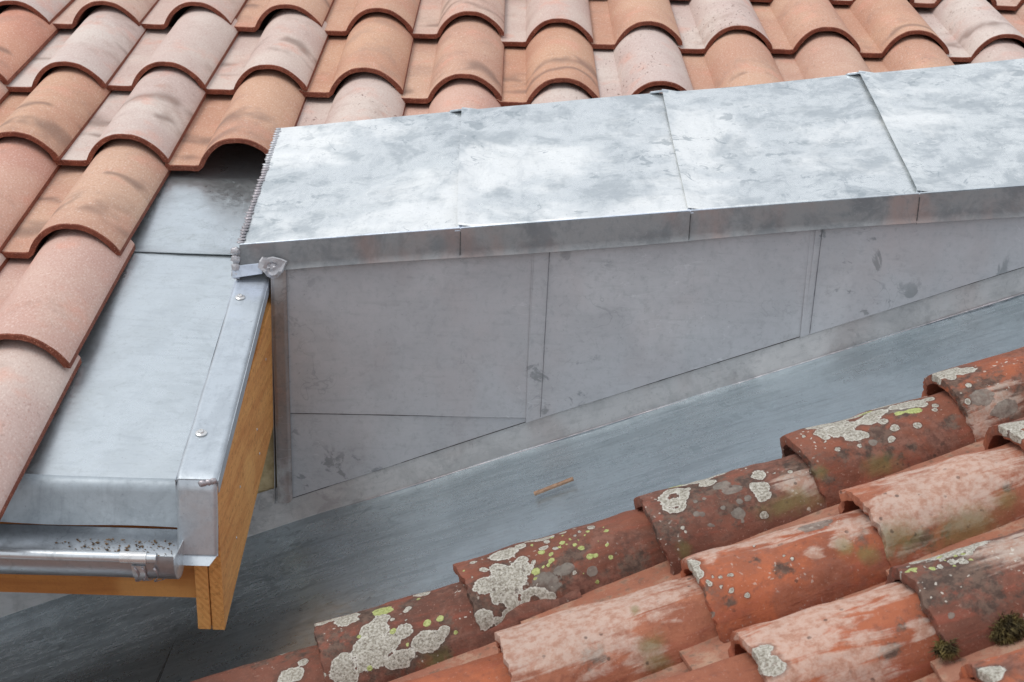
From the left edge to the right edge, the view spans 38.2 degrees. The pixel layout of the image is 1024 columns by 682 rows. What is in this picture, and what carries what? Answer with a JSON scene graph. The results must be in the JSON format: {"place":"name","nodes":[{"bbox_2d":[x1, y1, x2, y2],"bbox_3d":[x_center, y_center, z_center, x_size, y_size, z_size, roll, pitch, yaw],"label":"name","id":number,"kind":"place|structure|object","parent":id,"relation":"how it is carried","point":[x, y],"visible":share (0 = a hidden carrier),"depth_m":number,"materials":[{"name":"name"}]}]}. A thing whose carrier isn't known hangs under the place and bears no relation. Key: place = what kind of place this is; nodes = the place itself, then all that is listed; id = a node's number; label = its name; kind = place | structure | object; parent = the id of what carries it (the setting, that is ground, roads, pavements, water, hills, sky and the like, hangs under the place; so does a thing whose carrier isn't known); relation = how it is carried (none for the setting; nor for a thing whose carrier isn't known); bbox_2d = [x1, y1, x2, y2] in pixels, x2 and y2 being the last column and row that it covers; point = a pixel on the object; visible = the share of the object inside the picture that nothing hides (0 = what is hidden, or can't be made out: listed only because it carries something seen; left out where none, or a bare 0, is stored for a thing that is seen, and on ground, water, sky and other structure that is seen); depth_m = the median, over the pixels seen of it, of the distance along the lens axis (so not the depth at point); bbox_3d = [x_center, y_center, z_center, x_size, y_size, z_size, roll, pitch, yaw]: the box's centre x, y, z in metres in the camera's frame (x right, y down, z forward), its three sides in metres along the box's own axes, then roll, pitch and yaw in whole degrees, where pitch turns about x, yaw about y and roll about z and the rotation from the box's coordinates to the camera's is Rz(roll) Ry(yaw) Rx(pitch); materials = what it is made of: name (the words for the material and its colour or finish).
{"place":"outdoors","nodes":[
{"label":"outdoors","id":0,"kind":"place"},
{"bbox_2d":[0,5,483,93],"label":"roof deck","id":1,"kind":"structure","parent":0,"point":[269,16],"depth_m":3.70,"materials":[{"name":"brown wood"}]},
{"bbox_2d":[0,522,195,597],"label":"fascia board","id":2,"kind":"object","parent":1,"relation":"attached to","point":[183,585],"depth_m":2.13,"materials":[{"name":"brown wood"}]},
{"bbox_2d":[0,524,183,581],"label":"gutter","id":3,"kind":"object","parent":2,"relation":"attached to","point":[26,549],"visible":1,"depth_m":2.00,"materials":[{"name":"metal"}]},
{"bbox_2d":[50,538,173,555],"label":"gutter litter","id":4,"kind":"object","parent":3,"relation":"in","point":[107,549],"visible":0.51,"depth_m":2.05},
{"bbox_2d":[0,252,234,526],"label":"flashing sheet","id":5,"kind":"object","parent":1,"relation":"on","point":[110,449],"visible":0.65,"depth_m":2.20,"materials":[{"name":"metal"}]},
{"bbox_2d":[0,339,81,519],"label":"curved tile","id":6,"kind":"object","parent":5,"relation":"on","point":[35,381],"visible":0.83,"depth_m":2.11,"materials":[{"name":"ceramic"}]},
{"bbox_2d":[0,229,135,367],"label":"curved tile","id":7,"kind":"object","parent":6,"relation":"on","point":[57,288],"visible":0.88,"depth_m":2.36,"materials":[{"name":"ceramic"}]},
{"bbox_2d":[1,139,171,258],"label":"curved tile","id":8,"kind":"object","parent":7,"relation":"on","point":[107,195],"visible":0.94,"depth_m":2.65,"materials":[{"name":"ceramic"}]},
{"bbox_2d":[52,66,206,165],"bbox_3d":[-0.765,-0.466,3.007,0.222,0.097,0.432,2,32,-1],"label":"curved tile","id":9,"kind":"object","parent":8,"relation":"on","point":[156,108],"visible":0.91,"depth_m":2.95,"materials":[{"name":"ceramic"}]},
{"bbox_2d":[106,6,240,90],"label":"curved tile","id":10,"kind":"object","parent":9,"relation":"on","point":[195,43],"visible":0.96,"depth_m":3.27,"materials":[{"name":"ceramic"}]},
{"bbox_2d":[141,0,247,28],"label":"curved tile","id":11,"kind":"object","parent":10,"relation":"on","point":[162,14],"visible":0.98,"depth_m":3.48,"materials":[{"name":"ceramic"}]},
{"bbox_2d":[39,142,265,254],"bbox_3d":[-0.632,-0.281,2.793,0.400,0.116,0.461,2,18,-1],"label":"flashing sheet","id":12,"kind":"object","parent":5,"relation":"on","point":[204,209],"visible":0.4,"depth_m":2.74,"materials":[{"name":"metal"}]},
{"bbox_2d":[165,69,306,170],"bbox_3d":[-0.552,-0.456,3.010,0.222,0.096,0.431,1,32,-1],"label":"curved tile","id":13,"kind":"object","parent":12,"relation":"on","point":[257,108],"visible":0.92,"depth_m":2.98,"materials":[{"name":"ceramic"}]},
{"bbox_2d":[203,8,328,94],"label":"curved tile","id":14,"kind":"object","parent":13,"relation":"on","point":[291,43],"visible":0.96,"depth_m":3.28,"materials":[{"name":"ceramic"}]},
{"bbox_2d":[234,0,334,31],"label":"curved tile","id":15,"kind":"object","parent":14,"relation":"on","point":[253,14],"visible":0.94,"depth_m":3.50,"materials":[{"name":"ceramic"}]},
{"bbox_2d":[175,272,270,565],"bbox_3d":[-0.433,0.093,2.269,0.060,0.265,0.581,2,18,-2],"label":"verge flashing","id":16,"kind":"object","parent":5,"relation":"attached to","point":[203,462],"visible":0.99,"depth_m":2.12,"materials":[{"name":"metal"}]},
{"bbox_2d":[230,111,467,280],"bbox_3d":[-0.268,-0.257,2.662,0.394,0.246,0.499,2,18,-1],"label":"zinc cap sheet","id":17,"kind":"object","parent":16,"relation":"on","point":[378,190],"visible":0.98,"depth_m":2.57,"materials":[{"name":"silver metal"}]},
{"bbox_2d":[449,93,692,257],"bbox_3d":[0.092,-0.309,2.656,0.430,0.211,0.508,2,18,-1],"label":"zinc cap sheet","id":18,"kind":"object","parent":17,"relation":"on","point":[588,174],"visible":1,"depth_m":2.56,"materials":[{"name":"silver metal"}]},
{"bbox_2d":[296,72,406,126],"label":"curved tile","id":19,"kind":"object","parent":1,"relation":"on","point":[357,96],"visible":0.55,"depth_m":3.07,"materials":[{"name":"ceramic"}]},
{"bbox_2d":[299,12,413,97],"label":"curved tile","id":20,"kind":"object","parent":19,"relation":"on","point":[380,43],"visible":0.92,"depth_m":3.28,"materials":[{"name":"ceramic"}]},
{"bbox_2d":[325,0,420,35],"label":"curved tile","id":21,"kind":"object","parent":20,"relation":"on","point":[344,16],"visible":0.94,"depth_m":3.51,"materials":[{"name":"ceramic"}]},
{"bbox_2d":[404,78,500,115],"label":"curved tile","id":22,"kind":"object","parent":1,"relation":"on","point":[456,93],"visible":0.28,"depth_m":3.10,"materials":[{"name":"ceramic"}]},
{"bbox_2d":[401,16,503,103],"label":"curved tile","id":23,"kind":"object","parent":22,"relation":"on","point":[470,47],"visible":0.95,"depth_m":3.28,"materials":[{"name":"ceramic"}]},
{"bbox_2d":[410,0,504,38],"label":"curved tile","id":24,"kind":"object","parent":23,"relation":"on","point":[435,18],"visible":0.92,"depth_m":3.51,"materials":[{"name":"ceramic"}]},
{"bbox_2d":[531,82,591,103],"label":"curved tile","id":25,"kind":"object","parent":1,"relation":"on","point":[558,92],"visible":0.12,"depth_m":3.11,"materials":[{"name":"ceramic"}]},
{"bbox_2d":[496,22,599,106],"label":"curved tile","id":26,"kind":"object","parent":25,"relation":"on","point":[550,53],"visible":0.88,"depth_m":3.27,"materials":[{"name":"ceramic"}]},
{"bbox_2d":[501,0,592,46],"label":"curved tile","id":27,"kind":"object","parent":26,"relation":"on","point":[525,21],"visible":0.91,"depth_m":3.52,"materials":[{"name":"ceramic"}]},
{"bbox_2d":[639,85,679,93],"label":"curved tile","id":28,"kind":"object","parent":1,"relation":"on","point":[652,88],"visible":0.02,"depth_m":3.15,"materials":[{"name":"ceramic"}]},
{"bbox_2d":[593,25,692,97],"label":"curved tile","id":29,"kind":"object","parent":28,"relation":"on","point":[637,60],"visible":0.79,"depth_m":3.29,"materials":[{"name":"ceramic"}]},
{"bbox_2d":[588,0,682,48],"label":"curved tile","id":30,"kind":"object","parent":29,"relation":"on","point":[614,23],"visible":0.87,"depth_m":3.53,"materials":[{"name":"ceramic"}]},
{"bbox_2d":[771,31,870,80],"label":"curved tile","id":31,"kind":"object","parent":1,"relation":"on","point":[820,54],"visible":0.41,"depth_m":3.37,"materials":[{"name":"ceramic"}]},
{"bbox_2d":[750,0,859,53],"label":"curved tile","id":32,"kind":"object","parent":31,"relation":"on","point":[790,26],"visible":0.9,"depth_m":3.55,"materials":[{"name":"ceramic"}]},
{"bbox_2d":[749,0,772,1],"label":"curved tile","id":33,"kind":"object","parent":32,"relation":"on","point":[760,0],"visible":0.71,"depth_m":3.77,"materials":[{"name":"ceramic"}]},
{"bbox_2d":[862,34,953,72],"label":"curved tile","id":34,"kind":"object","parent":1,"relation":"on","point":[914,51],"visible":0.3,"depth_m":3.39,"materials":[{"name":"ceramic"}]},
{"bbox_2d":[832,0,948,57],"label":"curved tile","id":35,"kind":"object","parent":34,"relation":"on","point":[878,28],"visible":0.83,"depth_m":3.55,"materials":[{"name":"ceramic"}]},
{"bbox_2d":[829,0,913,4],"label":"curved tile","id":36,"kind":"object","parent":35,"relation":"on","point":[843,2],"visible":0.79,"depth_m":3.77,"materials":[{"name":"ceramic"}]},
{"bbox_2d":[953,38,1023,64],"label":"curved tile","id":37,"kind":"object","parent":1,"relation":"on","point":[1001,49],"visible":0.3,"depth_m":3.42,"materials":[{"name":"ceramic"}]},
{"bbox_2d":[913,0,1023,61],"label":"curved tile","id":38,"kind":"object","parent":37,"relation":"on","point":[966,30],"visible":0.81,"depth_m":3.57,"materials":[{"name":"ceramic"}]},
{"bbox_2d":[907,0,996,7],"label":"curved tile","id":39,"kind":"object","parent":38,"relation":"on","point":[926,3],"visible":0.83,"depth_m":3.77,"materials":[{"name":"ceramic"}]},
{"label":"curved tile","id":40,"kind":"object","parent":1,"relation":"on","visible":0},
{"bbox_2d":[997,3,1023,47],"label":"curved tile","id":41,"kind":"object","parent":40,"relation":"on","point":[1015,19],"visible":0.34,"depth_m":3.75,"materials":[{"name":"ceramic"}]},
{"bbox_2d":[986,0,1023,10],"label":"curved tile","id":42,"kind":"object","parent":41,"relation":"on","point":[1013,5],"visible":0.77,"depth_m":3.78,"materials":[{"name":"ceramic"}]},
{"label":"curved tile","id":43,"kind":"object","parent":1,"relation":"on","visible":0},
{"bbox_2d":[681,29,783,89],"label":"curved tile","id":44,"kind":"object","parent":43,"relation":"on","point":[734,58],"visible":0.57,"depth_m":3.32,"materials":[{"name":"ceramic"}]},
{"bbox_2d":[669,0,771,53],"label":"curved tile","id":45,"kind":"object","parent":44,"relation":"on","point":[703,25],"visible":0.89,"depth_m":3.54,"materials":[{"name":"ceramic"}]},
{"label":"curved tile","id":46,"kind":"object","parent":1,"relation":"on","visible":0},
{"bbox_2d":[0,81,10,103],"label":"curved tile","id":47,"kind":"object","parent":46,"relation":"on","point":[4,92],"visible":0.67,"depth_m":3.12,"materials":[{"name":"ceramic"}]},
{"bbox_2d":[0,5,60,84],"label":"curved tile","id":48,"kind":"object","parent":47,"relation":"on","point":[27,35],"visible":0.88,"depth_m":3.30,"materials":[{"name":"ceramic"}]},
{"bbox_2d":[0,0,74,24],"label":"curved tile","id":49,"kind":"object","parent":48,"relation":"on","point":[49,12],"visible":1,"depth_m":3.45,"materials":[{"name":"ceramic"}]},
{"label":"curved tile","id":50,"kind":"object","parent":1,"relation":"on","visible":0},
{"bbox_2d":[0,253,9,271],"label":"curved tile","id":51,"kind":"object","parent":50,"relation":"on","point":[3,261],"visible":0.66,"depth_m":2.52,"materials":[{"name":"ceramic"}]},
{"bbox_2d":[0,136,61,252],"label":"curved tile","id":52,"kind":"object","parent":51,"relation":"on","point":[29,169],"visible":0.82,"depth_m":2.71,"materials":[{"name":"ceramic"}]},
{"bbox_2d":[0,66,112,160],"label":"curved tile","id":53,"kind":"object","parent":52,"relation":"on","point":[53,112],"visible":0.94,"depth_m":2.96,"materials":[{"name":"ceramic"}]},
{"bbox_2d":[6,5,146,91],"bbox_3d":[-0.969,-0.658,3.308,0.222,0.097,0.431,1,32,-1],"label":"curved tile","id":54,"kind":"object","parent":53,"relation":"on","point":[99,44],"visible":0.94,"depth_m":3.25,"materials":[{"name":"ceramic"}]},
{"bbox_2d":[53,0,158,28],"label":"curved tile","id":55,"kind":"object","parent":54,"relation":"on","point":[76,12],"visible":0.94,"depth_m":3.47,"materials":[{"name":"ceramic"}]},
{"bbox_2d":[258,226,490,492],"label":"rendered wall","id":56,"kind":"structure","parent":0,"point":[266,481],"depth_m":2.60,"materials":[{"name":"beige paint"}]},
{"bbox_2d":[194,288,272,629],"bbox_3d":[-0.428,0.141,2.366,0.040,0.389,0.655,2,18,-1],"label":"barge board","id":57,"kind":"object","parent":56,"relation":"attached to","point":[215,581],"visible":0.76,"depth_m":2.23,"materials":[{"name":"brown wood"}]},
{"bbox_2d":[271,270,292,502],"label":"corner trim","id":58,"kind":"structure","parent":56,"relation":"attached to","point":[281,409],"depth_m":2.53,"materials":[{"name":"metal"}]},
{"bbox_2d":[286,254,531,497],"bbox_3d":[-0.169,0.050,2.524,0.440,0.499,0.005,2,18,-1],"label":"zinc cheek panel","id":59,"kind":"object","parent":56,"relation":"attached to","point":[392,363],"visible":1,"depth_m":2.52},
{"bbox_2d":[0,267,1023,617],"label":"base flashing","id":60,"kind":"object","parent":56,"relation":"attached to","point":[270,511],"visible":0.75,"depth_m":2.55,"materials":[{"name":"metal"}]},
{"bbox_2d":[526,230,809,422],"bbox_3d":[0.261,-0.036,2.493,0.462,0.387,0.006,2,18,-1],"label":"zinc cheek panel","id":61,"kind":"object","parent":56,"relation":"attached to","point":[618,320],"visible":1,"depth_m":2.49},
{"bbox_2d":[529,252,548,365],"bbox_3d":[0.043,-0.025,2.497,0.028,0.345,0.002,2,18,-1],"label":"lap strip","id":62,"kind":"object","parent":61,"relation":"attached to","point":[539,295],"visible":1,"depth_m":2.49,"materials":[{"name":"metal"}]},
{"bbox_2d":[649,74,923,240],"bbox_3d":[0.475,-0.342,2.655,0.422,0.216,0.521,2,18,-1],"label":"zinc cap sheet","id":63,"kind":"object","parent":56,"relation":"attached to","point":[797,155],"visible":1,"depth_m":2.56,"materials":[{"name":"silver metal"}]},
{"bbox_2d":[800,217,1023,336],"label":"zinc cheek panel","id":64,"kind":"object","parent":56,"relation":"attached to","point":[863,272],"visible":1,"depth_m":2.46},
{"bbox_2d":[803,230,820,334],"bbox_3d":[0.502,-0.114,2.467,0.013,0.218,0.002,2,18,-1],"label":"lap strip","id":65,"kind":"object","parent":64,"relation":"attached to","point":[812,279],"visible":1,"depth_m":2.47,"materials":[{"name":"metal"}]},
{"bbox_2d":[845,58,1023,223],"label":"zinc cap sheet","id":66,"kind":"object","parent":56,"relation":"attached to","point":[956,132],"visible":0.99,"depth_m":2.61,"materials":[{"name":"silver metal"}]},
{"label":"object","id":67,"kind":"structure","parent":0,"visible":0},
{"bbox_2d":[0,594,195,681],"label":"valley sheet","id":68,"kind":"object","parent":67,"relation":"on","point":[90,638],"visible":0.82,"depth_m":2.47,"materials":[{"name":"grey metal"}]},
{"bbox_2d":[156,294,1023,681],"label":"valley sheet","id":69,"kind":"object","parent":68,"relation":"on","point":[296,580],"visible":0.65,"depth_m":2.40,"materials":[{"name":"grey metal"}]},
{"bbox_2d":[191,645,324,681],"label":"old cover tile","id":70,"kind":"object","parent":69,"relation":"on","point":[302,665],"visible":0.54,"depth_m":2.00,"materials":[{"name":"ceramic"}]},
{"bbox_2d":[534,477,573,495],"bbox_3d":[0.067,0.235,2.392,0.064,0.029,0.011,0,18,-7],"label":"wood splinter","id":71,"kind":"object","parent":69,"relation":"on","point":[555,485],"visible":1,"depth_m":2.39,"materials":[{"name":"beige wood"}]},
{"bbox_2d":[453,509,666,631],"bbox_3d":[0.103,0.300,2.085,0.365,0.082,0.164,-18,17,-8],"label":"old cover tile","id":72,"kind":"object","parent":69,"relation":"on","point":[499,584],"visible":0.77,"depth_m":2.03,"materials":[{"name":"ceramic"}]},
{"bbox_2d":[634,453,826,574],"bbox_3d":[0.360,0.209,2.082,0.365,0.083,0.165,-17,17,-6],"label":"old cover tile","id":73,"kind":"object","parent":72,"relation":"on","point":[726,508],"visible":0.73,"depth_m":2.02,"materials":[{"name":"ceramic"}]},
{"bbox_2d":[300,293,1023,520],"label":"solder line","id":74,"kind":"object","parent":69,"relation":"on","point":[988,304],"visible":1,"depth_m":2.54,"materials":[{"name":"silver metal"}]},
{"bbox_2d":[780,390,975,507],"bbox_3d":[0.573,0.124,2.111,0.366,0.083,0.164,-17,17,-6],"label":"old cover tile","id":75,"kind":"object","parent":69,"relation":"on","point":[868,446],"visible":0.71,"depth_m":2.05,"materials":[{"name":"ceramic"}]},
{"bbox_2d":[921,347,1023,441],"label":"old cover tile","id":76,"kind":"object","parent":69,"relation":"on","point":[985,393],"visible":0.91,"depth_m":2.07,"materials":[{"name":"ceramic"}]},
{"bbox_2d":[389,642,497,681],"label":"old channel tile","id":77,"kind":"object","parent":67,"relation":"on","point":[480,652],"visible":0.09,"depth_m":1.97,"materials":[{"name":"ceramic"}]},
{"bbox_2d":[314,582,581,681],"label":"old cover tile","id":78,"kind":"object","parent":67,"relation":"on","point":[394,639],"visible":0.66,"depth_m":1.99,"materials":[{"name":"ceramic"}]},
{"bbox_2d":[521,560,680,623],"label":"old channel tile","id":79,"kind":"object","parent":67,"relation":"on","point":[649,577],"visible":0.08,"depth_m":2.00,"materials":[{"name":"ceramic"}]},
{"bbox_2d":[680,509,890,642],"bbox_3d":[0.401,0.265,1.868,0.364,0.084,0.164,-17,17,-6],"label":"old cover tile","id":80,"kind":"object","parent":79,"relation":"on","point":[775,575],"visible":0.71,"depth_m":1.81,"materials":[{"name":"ceramic"}]},
{"bbox_2d":[494,575,718,681],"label":"old cover tile","id":81,"kind":"object","parent":67,"relation":"on","point":[639,634],"visible":0.65,"depth_m":1.80,"materials":[{"name":"ceramic"}]},
{"bbox_2d":[633,662,689,681],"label":"old channel tile","id":82,"kind":"object","parent":67,"relation":"on","point":[679,668],"visible":0.04,"depth_m":1.78,"materials":[{"name":"ceramic"}]},
{"bbox_2d":[655,652,763,681],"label":"old cover tile","id":83,"kind":"object","parent":82,"relation":"on","point":[742,667],"visible":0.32,"depth_m":1.64,"materials":[{"name":"ceramic"}]},
{"bbox_2d":[679,582,885,670],"bbox_3d":[0.372,0.320,1.802,0.365,0.035,0.208,-19,17,-6],"label":"old channel tile","id":84,"kind":"object","parent":67,"relation":"on","point":[708,652],"visible":0.05,"depth_m":1.77,"materials":[{"name":"ceramic"}]},
{"bbox_2d":[728,581,939,681],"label":"old cover tile","id":85,"kind":"object","parent":84,"relation":"on","point":[885,633],"visible":0.59,"depth_m":1.61,"materials":[{"name":"ceramic"}]},
{"bbox_2d":[731,504,838,544],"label":"old channel tile","id":86,"kind":"object","parent":67,"relation":"on","point":[827,512],"visible":0.04,"depth_m":2.01,"materials":[{"name":"ceramic"}]},
{"bbox_2d":[838,442,1023,566],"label":"old cover tile","id":87,"kind":"object","parent":86,"relation":"on","point":[918,513],"visible":0.92,"depth_m":1.84,"materials":[{"name":"ceramic"}]},
{"bbox_2d":[913,673,940,681],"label":"old channel tile","id":88,"kind":"object","parent":67,"relation":"on","point":[933,677],"visible":0.01,"depth_m":1.60,"materials":[{"name":"ceramic"}]},
{"bbox_2d":[953,677,979,681],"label":"old cover tile","id":89,"kind":"object","parent":88,"relation":"on","point":[972,679],"visible":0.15,"depth_m":1.48,"materials":[{"name":"ceramic"}]},
{"bbox_2d":[959,648,1023,681],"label":"old cover tile","id":90,"kind":"object","parent":89,"relation":"on","point":[1008,667],"visible":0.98,"depth_m":1.45,"materials":[{"name":"ceramic"}]},
{"bbox_2d":[884,440,984,477],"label":"old channel tile","id":91,"kind":"object","parent":67,"relation":"on","point":[975,446],"visible":0.01,"depth_m":2.04,"materials":[{"name":"ceramic"}]},
{"bbox_2d":[983,417,1023,450],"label":"old cover tile","id":92,"kind":"object","parent":91,"relation":"on","point":[997,435],"visible":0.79,"depth_m":1.92,"materials":[{"name":"ceramic"}]},
{"bbox_2d":[885,517,1023,575],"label":"old channel tile","id":93,"kind":"object","parent":67,"relation":"on","point":[1010,528],"visible":0.06,"depth_m":1.82,"materials":[{"name":"ceramic"}]},
{"bbox_2d":[885,529,1023,661],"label":"old cover tile","id":94,"kind":"object","parent":93,"relation":"on","point":[967,594],"visible":0.96,"depth_m":1.62,"materials":[{"name":"ceramic"}]},
{"bbox_2d":[986,610,1023,645],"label":"moss clump","id":95,"kind":"object","parent":94,"relation":"on","point":[1009,629],"visible":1,"depth_m":1.59,"materials":[{"name":"green plant"}]},
{"bbox_2d":[930,637,1023,681],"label":"old channel tile","id":96,"kind":"object","parent":67,"relation":"on","point":[946,671],"visible":0.13,"depth_m":1.59,"materials":[{"name":"ceramic"}]},
{"bbox_2d":[927,635,960,663],"bbox_3d":[0.466,0.332,1.591,0.042,0.029,0.028,2,18,-1],"label":"moss clump","id":97,"kind":"object","parent":96,"relation":"on","point":[945,650],"visible":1,"depth_m":1.59,"materials":[{"name":"green plant"}]},
{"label":"old channel tile","id":98,"kind":"object","parent":67,"relation":"on","visible":0},
{"bbox_2d":[403,652,510,681],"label":"old cover tile","id":99,"kind":"object","parent":98,"relation":"on","point":[492,668],"visible":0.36,"depth_m":1.82,"materials":[{"name":"ceramic"}]}
]}

